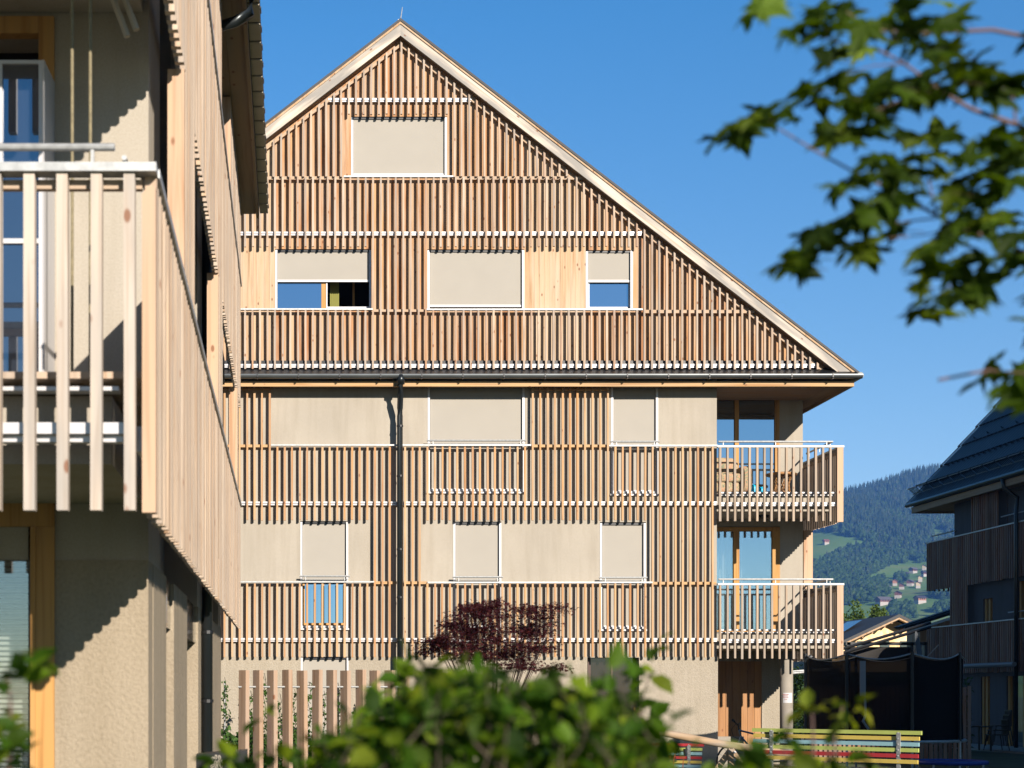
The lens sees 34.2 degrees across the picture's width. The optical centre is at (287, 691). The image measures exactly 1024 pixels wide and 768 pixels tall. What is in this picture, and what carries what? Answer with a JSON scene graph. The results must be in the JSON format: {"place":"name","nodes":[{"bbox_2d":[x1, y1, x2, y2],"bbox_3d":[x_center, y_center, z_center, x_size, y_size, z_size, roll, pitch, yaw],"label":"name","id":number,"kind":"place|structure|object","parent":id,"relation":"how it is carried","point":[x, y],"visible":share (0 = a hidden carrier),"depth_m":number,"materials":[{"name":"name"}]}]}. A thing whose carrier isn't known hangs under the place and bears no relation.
{"place":"outdoors","nodes":[
{"label":"outdoors","id":0,"kind":"place"},
{"bbox_2d":[196,749,247,767],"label":"black lantern box","id":1,"kind":"object","parent":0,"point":[217,755],"visible":0.49,"depth_m":12.00,"materials":[{"name":"black metal"}]},
{"bbox_2d":[260,0,1023,490],"label":"sky","id":2,"kind":"structure","parent":0,"point":[631,87],"materials":[{"name":"blue"}]},
{"bbox_2d":[682,749,686,767],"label":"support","id":3,"kind":"object","parent":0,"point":[684,752],"visible":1,"depth_m":29.86,"materials":[{"name":"black metal"}]},
{"bbox_2d":[751,484,762,491],"bbox_3d":[10.190,-4.400,35.850,0.476,0.275,0.500,0,0,0],"label":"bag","id":4,"kind":"object","parent":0,"point":[753,489],"visible":0.34,"depth_m":35.60,"materials":[{"name":"teal plastic"}]},
{"bbox_2d":[793,661,803,726],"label":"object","id":5,"kind":"structure","parent":0,"point":[795,663],"depth_m":70.00,"materials":[{"name":"grey"}]},
{"bbox_2d":[793,670,807,750],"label":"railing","id":6,"kind":"object","parent":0,"point":[798,671],"depth_m":42.99,"materials":[{"name":"metal"}]},
{"bbox_2d":[813,509,949,622],"bbox_3d":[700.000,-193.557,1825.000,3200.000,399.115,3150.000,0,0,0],"label":"hillside","id":7,"kind":"structure","parent":0,"point":[837,539],"depth_m":1892.54,"materials":[{"name":"green plant"}]},
{"bbox_2d":[822,539,829,544],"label":"chalet","id":8,"kind":"object","parent":7,"relation":"on","point":[825,541],"visible":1,"depth_m":2160.09,"materials":[{"name":"beige"}]},
{"bbox_2d":[803,475,953,620],"bbox_3d":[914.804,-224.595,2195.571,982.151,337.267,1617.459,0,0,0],"label":"broadleaf wood","id":9,"kind":"object","parent":7,"relation":"on","point":[900,607],"visible":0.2,"depth_m":1881.21,"materials":[{"name":"green plant"}]},
{"bbox_2d":[874,597,891,605],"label":"chalet","id":10,"kind":"object","parent":7,"relation":"on","point":[881,601],"visible":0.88,"depth_m":1528.42,"materials":[{"name":"beige"}]},
{"bbox_2d":[813,462,953,615],"bbox_3d":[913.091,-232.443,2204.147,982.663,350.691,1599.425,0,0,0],"label":"conifer forest","id":11,"kind":"object","parent":7,"relation":"on","point":[893,497],"visible":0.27,"depth_m":2262.11,"materials":[{"name":"green plant"}]},
{"bbox_2d":[894,591,901,598],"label":"chalet","id":12,"kind":"object","parent":7,"relation":"on","point":[897,594],"visible":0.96,"depth_m":1559.24,"materials":[{"name":"beige"}]},
{"bbox_2d":[905,579,914,585],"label":"chalet","id":13,"kind":"object","parent":7,"relation":"on","point":[910,582],"visible":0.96,"depth_m":1776.95,"materials":[{"name":"beige"}]},
{"bbox_2d":[908,567,916,573],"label":"chalet","id":14,"kind":"object","parent":7,"relation":"on","point":[912,570],"visible":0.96,"depth_m":1906.04,"materials":[{"name":"beige"}]},
{"bbox_2d":[913,595,926,603],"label":"chalet","id":15,"kind":"object","parent":7,"relation":"on","point":[919,599],"visible":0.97,"depth_m":1505.62,"materials":[{"name":"beige"}]},
{"bbox_2d":[920,570,926,576],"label":"chalet","id":16,"kind":"object","parent":7,"relation":"on","point":[923,573],"visible":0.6,"depth_m":1855.92,"materials":[{"name":"beige"}]},
{"bbox_2d":[843,621,930,756],"bbox_3d":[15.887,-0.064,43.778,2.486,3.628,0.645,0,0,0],"label":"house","id":17,"kind":"structure","parent":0,"point":[866,650],"depth_m":43.90,"materials":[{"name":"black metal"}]},
{"bbox_2d":[913,632,938,656],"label":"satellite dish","id":18,"kind":"object","parent":17,"relation":"attached to","point":[918,650],"visible":0.69,"depth_m":43.12,"materials":[{"name":"grey metal"}]},
{"bbox_2d":[793,733,1023,767],"bbox_3d":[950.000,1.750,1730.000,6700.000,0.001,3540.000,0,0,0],"label":"ground","id":19,"kind":"structure","parent":0,"point":[1002,760],"depth_m":41.26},
{"bbox_2d":[0,707,40,767],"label":"shoot","id":20,"kind":"object","parent":19,"relation":"on","point":[18,736],"visible":0.98,"depth_m":2.97,"materials":[{"name":"green plant"}]},
{"bbox_2d":[0,648,59,759],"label":"shoot","id":21,"kind":"object","parent":19,"relation":"on","point":[35,671],"visible":1,"depth_m":3.00,"materials":[{"name":"green plant"}]},
{"bbox_2d":[0,0,268,767],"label":"apartment building","id":22,"kind":"structure","parent":19,"relation":"on","point":[120,542],"depth_m":9.70,"materials":[{"name":"beige paint"}]},
{"bbox_2d":[0,16,54,371],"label":"balcony door","id":23,"kind":"structure","parent":22,"relation":"in","point":[27,87],"depth_m":9.37,"materials":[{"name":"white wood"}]},
{"bbox_2d":[0,503,54,767],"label":"window","id":24,"kind":"structure","parent":22,"relation":"in","point":[41,523],"depth_m":9.67,"materials":[{"name":"orange wood"}]},
{"bbox_2d":[70,0,73,371],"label":"rope","id":25,"kind":"object","parent":22,"relation":"hanging from","point":[72,193],"visible":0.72,"depth_m":8.59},
{"bbox_2d":[89,0,91,371],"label":"rope","id":26,"kind":"object","parent":22,"relation":"hanging from","point":[90,71],"visible":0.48,"depth_m":8.59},
{"bbox_2d":[110,0,139,37],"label":"awning arm","id":27,"kind":"object","parent":22,"relation":"attached to","point":[120,18],"visible":1,"depth_m":8.89},
{"bbox_2d":[160,0,170,200],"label":"side window","id":28,"kind":"structure","parent":22,"relation":"in","point":[165,43],"depth_m":14.14,"materials":[{"name":"brown glass"}]},
{"bbox_2d":[166,580,195,642],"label":"side window","id":29,"kind":"structure","parent":22,"relation":"in","point":[191,609],"depth_m":13.93,"materials":[{"name":"white glass"}]},
{"bbox_2d":[221,677,230,739],"bbox_3d":[-1.323,0.723,33.966,0.288,2.056,0.299,0,0,0],"label":"climbing plant","id":30,"kind":"object","parent":19,"relation":"on","point":[223,710],"visible":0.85,"depth_m":33.97,"materials":[{"name":"green plant"}]},
{"bbox_2d":[191,740,271,767],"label":"shoot","id":31,"kind":"object","parent":19,"relation":"on","point":[227,749],"visible":0.88,"depth_m":3.62,"materials":[{"name":"green plant"}]},
{"bbox_2d":[221,724,266,767],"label":"shrub","id":32,"kind":"object","parent":19,"relation":"on","point":[225,734],"visible":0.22,"depth_m":33.31,"materials":[{"name":"green plant"}]},
{"bbox_2d":[249,691,252,755],"bbox_3d":[-0.792,0.861,33.949,0.332,1.780,0.312,0,0,-39],"label":"climbing plant","id":33,"kind":"object","parent":19,"relation":"on","point":[251,714],"visible":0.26,"depth_m":33.95,"materials":[{"name":"green plant"}]},
{"bbox_2d":[243,703,276,767],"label":"shoot","id":34,"kind":"object","parent":19,"relation":"on","point":[251,723],"visible":1,"depth_m":3.60,"materials":[{"name":"green plant"}]},
{"bbox_2d":[263,673,266,754],"bbox_3d":[-0.517,0.681,33.964,0.339,2.139,0.355,0,0,-22],"label":"climbing plant","id":35,"kind":"object","parent":19,"relation":"on","point":[265,694],"visible":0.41,"depth_m":33.95,"materials":[{"name":"green plant"}]},
{"bbox_2d":[278,695,281,740],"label":"climbing plant","id":36,"kind":"object","parent":19,"relation":"on","point":[280,726],"visible":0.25,"depth_m":33.97,"materials":[{"name":"green plant"}]},
{"bbox_2d":[265,728,311,767],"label":"shrub","id":37,"kind":"object","parent":19,"relation":"on","point":[294,745],"visible":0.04,"depth_m":33.12,"materials":[{"name":"green plant"}]},
{"bbox_2d":[230,720,356,767],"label":"hedge shrub","id":38,"kind":"object","parent":19,"relation":"on","point":[288,754],"visible":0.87,"depth_m":3.01,"materials":[{"name":"green plant"}]},
{"bbox_2d":[293,688,296,737],"bbox_3d":[0.145,0.828,33.987,0.330,1.847,0.411,0,0,0],"label":"climbing plant","id":39,"kind":"object","parent":19,"relation":"on","point":[294,715],"visible":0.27,"depth_m":33.97,"materials":[{"name":"green plant"}]},
{"bbox_2d":[308,682,311,750],"bbox_3d":[0.434,0.767,33.942,0.420,1.968,0.350,0,0,-31],"label":"climbing plant","id":40,"kind":"object","parent":19,"relation":"on","point":[310,715],"visible":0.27,"depth_m":33.97,"materials":[{"name":"green plant"}]},
{"bbox_2d":[238,670,409,767],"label":"picket fence","id":41,"kind":"object","parent":19,"relation":"on","point":[302,686],"visible":0.57,"depth_m":19.96,"materials":[{"name":"brown wood"}]},
{"bbox_2d":[323,692,325,731],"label":"climbing plant","id":42,"kind":"object","parent":19,"relation":"on","point":[324,705],"visible":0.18,"depth_m":33.97,"materials":[{"name":"green plant"}]},
{"bbox_2d":[337,684,339,733],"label":"climbing plant","id":43,"kind":"object","parent":19,"relation":"on","point":[338,709],"visible":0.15,"depth_m":25.98,"materials":[{"name":"green plant"}]},
{"bbox_2d":[409,597,577,705],"bbox_3d":[3.407,0.082,27.261,2.954,3.344,3.394,0,0,0],"label":"japanese maple","id":44,"kind":"object","parent":19,"relation":"on","point":[479,611],"visible":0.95,"depth_m":26.62,"materials":[{"name":"red plant"}]},
{"bbox_2d":[279,638,732,767],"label":"hedge shrub","id":45,"kind":"object","parent":19,"relation":"on","point":[583,725],"visible":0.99,"depth_m":2.67,"materials":[{"name":"green plant"}]},
{"bbox_2d":[620,632,674,716],"bbox_3d":[0.823,0.807,3.779,0.149,1.887,0.162,0,0,0],"label":"shoot","id":46,"kind":"object","parent":45,"relation":"attached to","point":[663,682],"visible":0.88,"depth_m":3.76,"materials":[{"name":"green plant"}]},
{"bbox_2d":[221,7,863,767],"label":"apartment building","id":47,"kind":"structure","parent":19,"relation":"on","point":[495,345],"depth_m":35.17,"materials":[{"name":"beige wood"}]},
{"bbox_2d":[275,249,370,307],"bbox_3d":[0.759,-8.876,35.565,2.068,1.281,0.810,0,0,0],"label":"window","id":48,"kind":"structure","parent":47,"relation":"in","point":[304,275],"depth_m":35.22,"materials":[{"name":"beige fabric"}]},
{"bbox_2d":[299,521,349,629],"bbox_3d":[0.781,-2.502,35.169,1.072,2.341,0.341,0,0,0],"label":"window","id":49,"kind":"structure","parent":47,"relation":"in","point":[325,543],"depth_m":35.22,"materials":[{"name":"beige fabric"}]},
{"bbox_2d":[301,657,348,746],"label":"window","id":50,"kind":"structure","parent":47,"relation":"in","point":[308,664],"depth_m":35.22,"materials":[{"name":"beige fabric"}]},
{"bbox_2d":[351,117,446,174],"bbox_3d":[2.385,-11.721,35.215,2.058,1.284,0.110,0,0,0],"label":"window","id":51,"kind":"structure","parent":47,"relation":"in","point":[382,145],"depth_m":35.22,"materials":[{"name":"beige fabric"}]},
{"bbox_2d":[427,250,523,308],"bbox_3d":[4.034,-8.867,35.240,2.083,1.287,0.160,0,0,0],"label":"window","id":52,"kind":"structure","parent":47,"relation":"in","point":[456,279],"depth_m":35.22,"materials":[{"name":"beige fabric"}]},
{"bbox_2d":[427,388,525,493],"bbox_3d":[4.031,-5.446,35.145,2.123,2.376,0.291,0,0,0],"label":"window","id":53,"kind":"structure","parent":47,"relation":"in","point":[455,415],"depth_m":35.22,"materials":[{"name":"beige fabric"}]},
{"bbox_2d":[452,522,502,628],"bbox_3d":[4.056,-2.494,35.145,1.079,2.323,0.291,0,0,0],"label":"window","id":54,"kind":"structure","parent":47,"relation":"in","point":[478,544],"depth_m":35.22,"materials":[{"name":"beige fabric"}]},
{"bbox_2d":[586,250,632,308],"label":"window","id":55,"kind":"structure","parent":47,"relation":"in","point":[601,266],"depth_m":35.22,"materials":[{"name":"beige fabric"}]},
{"bbox_2d":[587,658,632,706],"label":"window","id":56,"kind":"structure","parent":47,"relation":"in","point":[594,665],"depth_m":35.39,"materials":[{"name":"grey glass"}]},
{"bbox_2d":[599,522,646,630],"bbox_3d":[7.173,-2.476,35.145,1.042,2.335,0.291,0,0,0],"label":"window","id":57,"kind":"structure","parent":47,"relation":"in","point":[622,544],"depth_m":35.22,"materials":[{"name":"beige fabric"}]},
{"bbox_2d":[610,388,659,495],"bbox_3d":[7.424,-5.424,35.145,1.066,2.422,0.291,0,0,0],"label":"window","id":58,"kind":"structure","parent":47,"relation":"in","point":[635,409],"depth_m":35.22,"materials":[{"name":"beige fabric"}]},
{"bbox_2d":[717,458,751,492],"bbox_3d":[9.537,-4.730,35.875,1.060,0.850,0.850,0,0,0],"label":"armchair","id":59,"kind":"object","parent":47,"relation":"on","point":[738,477],"visible":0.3,"depth_m":35.51,"materials":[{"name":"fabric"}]},
{"bbox_2d":[718,661,760,765],"bbox_3d":[10.191,0.548,37.515,1.323,2.623,0.130,0,0,0],"label":"door","id":60,"kind":"structure","parent":47,"relation":"in","point":[739,682],"depth_m":37.53,"materials":[{"name":"brown wood"}]},
{"bbox_2d":[717,400,778,490],"bbox_3d":[10.260,-5.572,36.875,1.577,2.320,0.090,0,0,0],"label":"balcony door","id":61,"kind":"structure","parent":47,"relation":"in","point":[737,420],"depth_m":36.88,"materials":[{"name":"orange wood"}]},
{"bbox_2d":[717,527,779,631],"bbox_3d":[10.253,-2.517,37.240,1.716,2.434,0.820,0,0,0],"label":"balcony door","id":62,"kind":"structure","parent":47,"relation":"in","point":[742,552],"depth_m":37.11,"materials":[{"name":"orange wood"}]},
{"bbox_2d":[766,472,796,491],"bbox_3d":[10.780,-4.523,35.800,0.660,0.505,0.660,0,0,0],"label":"wicker table","id":63,"kind":"object","parent":47,"relation":"on","point":[782,475],"visible":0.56,"depth_m":35.68,"materials":[{"name":"brown wicker"}]},
{"bbox_2d":[783,693,791,702],"bbox_3d":[10.907,0.128,35.767,0.205,0.220,0.054,0,0,3],"label":"paper notice","id":64,"kind":"object","parent":47,"relation":"attached to","point":[787,697],"visible":1,"depth_m":35.77,"materials":[{"name":"white paper"}]},
{"bbox_2d":[655,743,703,767],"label":"bench","id":65,"kind":"object","parent":19,"relation":"on","point":[688,757],"visible":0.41,"depth_m":30.06,"materials":[{"name":"multicoloured paint"}]},
{"bbox_2d":[617,718,878,767],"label":"hedge shrub","id":66,"kind":"object","parent":19,"relation":"on","point":[755,755],"visible":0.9,"depth_m":2.65,"materials":[{"name":"green plant"}]},
{"bbox_2d":[716,719,794,764],"bbox_3d":[9.493,1.143,33.066,1.738,1.212,0.490,0,0,-11],"label":"bicycle","id":67,"kind":"object","parent":19,"relation":"on","point":[739,731],"visible":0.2,"depth_m":32.98,"materials":[{"name":"black metal"}]},
{"bbox_2d":[785,688,822,755],"bbox_3d":[1.042,0.871,3.302,0.071,1.759,0.116,0,0,14],"label":"shoot","id":68,"kind":"object","parent":19,"relation":"on","point":[806,698],"visible":1,"depth_m":3.33,"materials":[{"name":"green plant"}]},
{"bbox_2d":[793,664,837,756],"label":"hedge","id":69,"kind":"object","parent":19,"relation":"on","point":[798,685],"visible":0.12,"depth_m":44.42,"materials":[{"name":"green plant"}]},
{"bbox_2d":[752,728,921,767],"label":"bench","id":70,"kind":"object","parent":19,"relation":"on","point":[898,749],"visible":0.69,"depth_m":24.66,"materials":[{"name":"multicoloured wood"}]},
{"bbox_2d":[802,694,876,757],"bbox_3d":[1.117,0.877,3.285,0.111,1.746,0.224,0,0,0],"label":"shoot","id":71,"kind":"object","parent":19,"relation":"on","point":[842,715],"visible":0.94,"depth_m":3.27,"materials":[{"name":"green plant"}]},
{"bbox_2d":[845,599,867,619],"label":"tree","id":72,"kind":"object","parent":19,"relation":"on","point":[854,615],"visible":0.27,"depth_m":111.86,"materials":[{"name":"green plant"}]},
{"bbox_2d":[695,0,1023,418],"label":"maple tree","id":73,"kind":"object","parent":19,"relation":"on","point":[971,291],"visible":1,"depth_m":3.15,"materials":[{"name":"green plant"}]},
{"bbox_2d":[868,604,882,617],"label":"tree","id":74,"kind":"object","parent":19,"relation":"on","point":[875,612],"visible":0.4,"depth_m":117.83,"materials":[{"name":"green plant"}]},
{"bbox_2d":[843,614,911,650],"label":"osb clad house","id":75,"kind":"structure","parent":19,"relation":"on","point":[859,630],"depth_m":80.00,"materials":[{"name":"wood"}]},
{"bbox_2d":[843,620,860,630],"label":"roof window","id":76,"kind":"structure","parent":75,"relation":"in","point":[847,625],"depth_m":82.77,"materials":[{"name":"blue glass"}]},
{"bbox_2d":[857,641,906,646],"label":"window","id":77,"kind":"structure","parent":75,"relation":"in","point":[857,641],"depth_m":79.96,"materials":[{"name":"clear glass"}]},
{"bbox_2d":[879,607,888,615],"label":"tree","id":78,"kind":"object","parent":19,"relation":"on","point":[883,610],"visible":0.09,"depth_m":121.87,"materials":[{"name":"green plant"}]},
{"bbox_2d":[801,652,967,767],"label":"trampoline","id":79,"kind":"object","parent":19,"relation":"on","point":[913,691],"visible":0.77,"depth_m":29.08,"materials":[{"name":"black netting fabric"},{"name":"galvanised steel"}]},
{"bbox_2d":[809,686,970,762],"bbox_3d":[14.692,0.789,40.035,3.974,1.873,0.070,0,0,0],"label":"board fence","id":80,"kind":"object","parent":19,"relation":"on","point":[968,694],"visible":0.07,"depth_m":40.00,"materials":[{"name":"brown wood"}]},
{"bbox_2d":[842,677,974,752],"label":"hedge","id":81,"kind":"object","parent":19,"relation":"on","point":[966,683],"visible":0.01,"depth_m":47.73,"materials":[{"name":"green plant"}]},
{"bbox_2d":[893,609,949,653],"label":"tiled house","id":82,"kind":"structure","parent":19,"relation":"on","point":[922,635],"depth_m":64.59,"materials":[{"name":"tile"}]},
{"bbox_2d":[915,759,988,767],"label":"trampoline","id":83,"kind":"object","parent":19,"relation":"on","point":[958,762],"visible":0.87,"depth_m":26.58,"materials":[{"name":"blue"}]},
{"bbox_2d":[904,400,1023,747],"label":"apartment building","id":84,"kind":"structure","parent":19,"relation":"on","point":[974,484],"depth_m":52.71,"materials":[{"name":"grey paint"}]},
{"bbox_2d":[982,581,1023,746],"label":"window frame","id":85,"kind":"structure","parent":84,"relation":"in","point":[988,602],"depth_m":52.56,"materials":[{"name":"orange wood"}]},
{"bbox_2d":[966,726,992,750],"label":"garden table","id":86,"kind":"object","parent":19,"relation":"on","point":[979,736],"visible":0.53,"depth_m":46.83,"materials":[{"name":"black metal"}]},
{"bbox_2d":[933,743,1023,753],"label":"terrace","id":87,"kind":"structure","parent":0,"point":[998,748],"depth_m":49.01,"materials":[{"name":"concrete"}]},
{"bbox_2d":[983,719,1009,750],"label":"garden chair","id":88,"kind":"object","parent":87,"relation":"on","point":[1004,721],"visible":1,"depth_m":47.42,"materials":[{"name":"black metal"}]},
{"bbox_2d":[985,714,1011,745],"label":"garden chair","id":89,"kind":"object","parent":88,"relation":"on","point":[1004,717],"visible":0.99,"depth_m":47.26,"materials":[{"name":"black metal"}]},
{"bbox_2d":[987,710,1012,741],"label":"garden chair","id":90,"kind":"object","parent":89,"relation":"on","point":[1008,712],"visible":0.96,"depth_m":47.21,"materials":[{"name":"black metal"}]},
{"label":"play lawn","id":91,"kind":"structure","parent":0,"visible":0},
{"bbox_2d":[634,707,790,767],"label":"seesaw","id":92,"kind":"object","parent":91,"relation":"on","point":[729,754],"visible":0.35,"depth_m":26.84,"materials":[{"name":"brown wood"}]}
]}

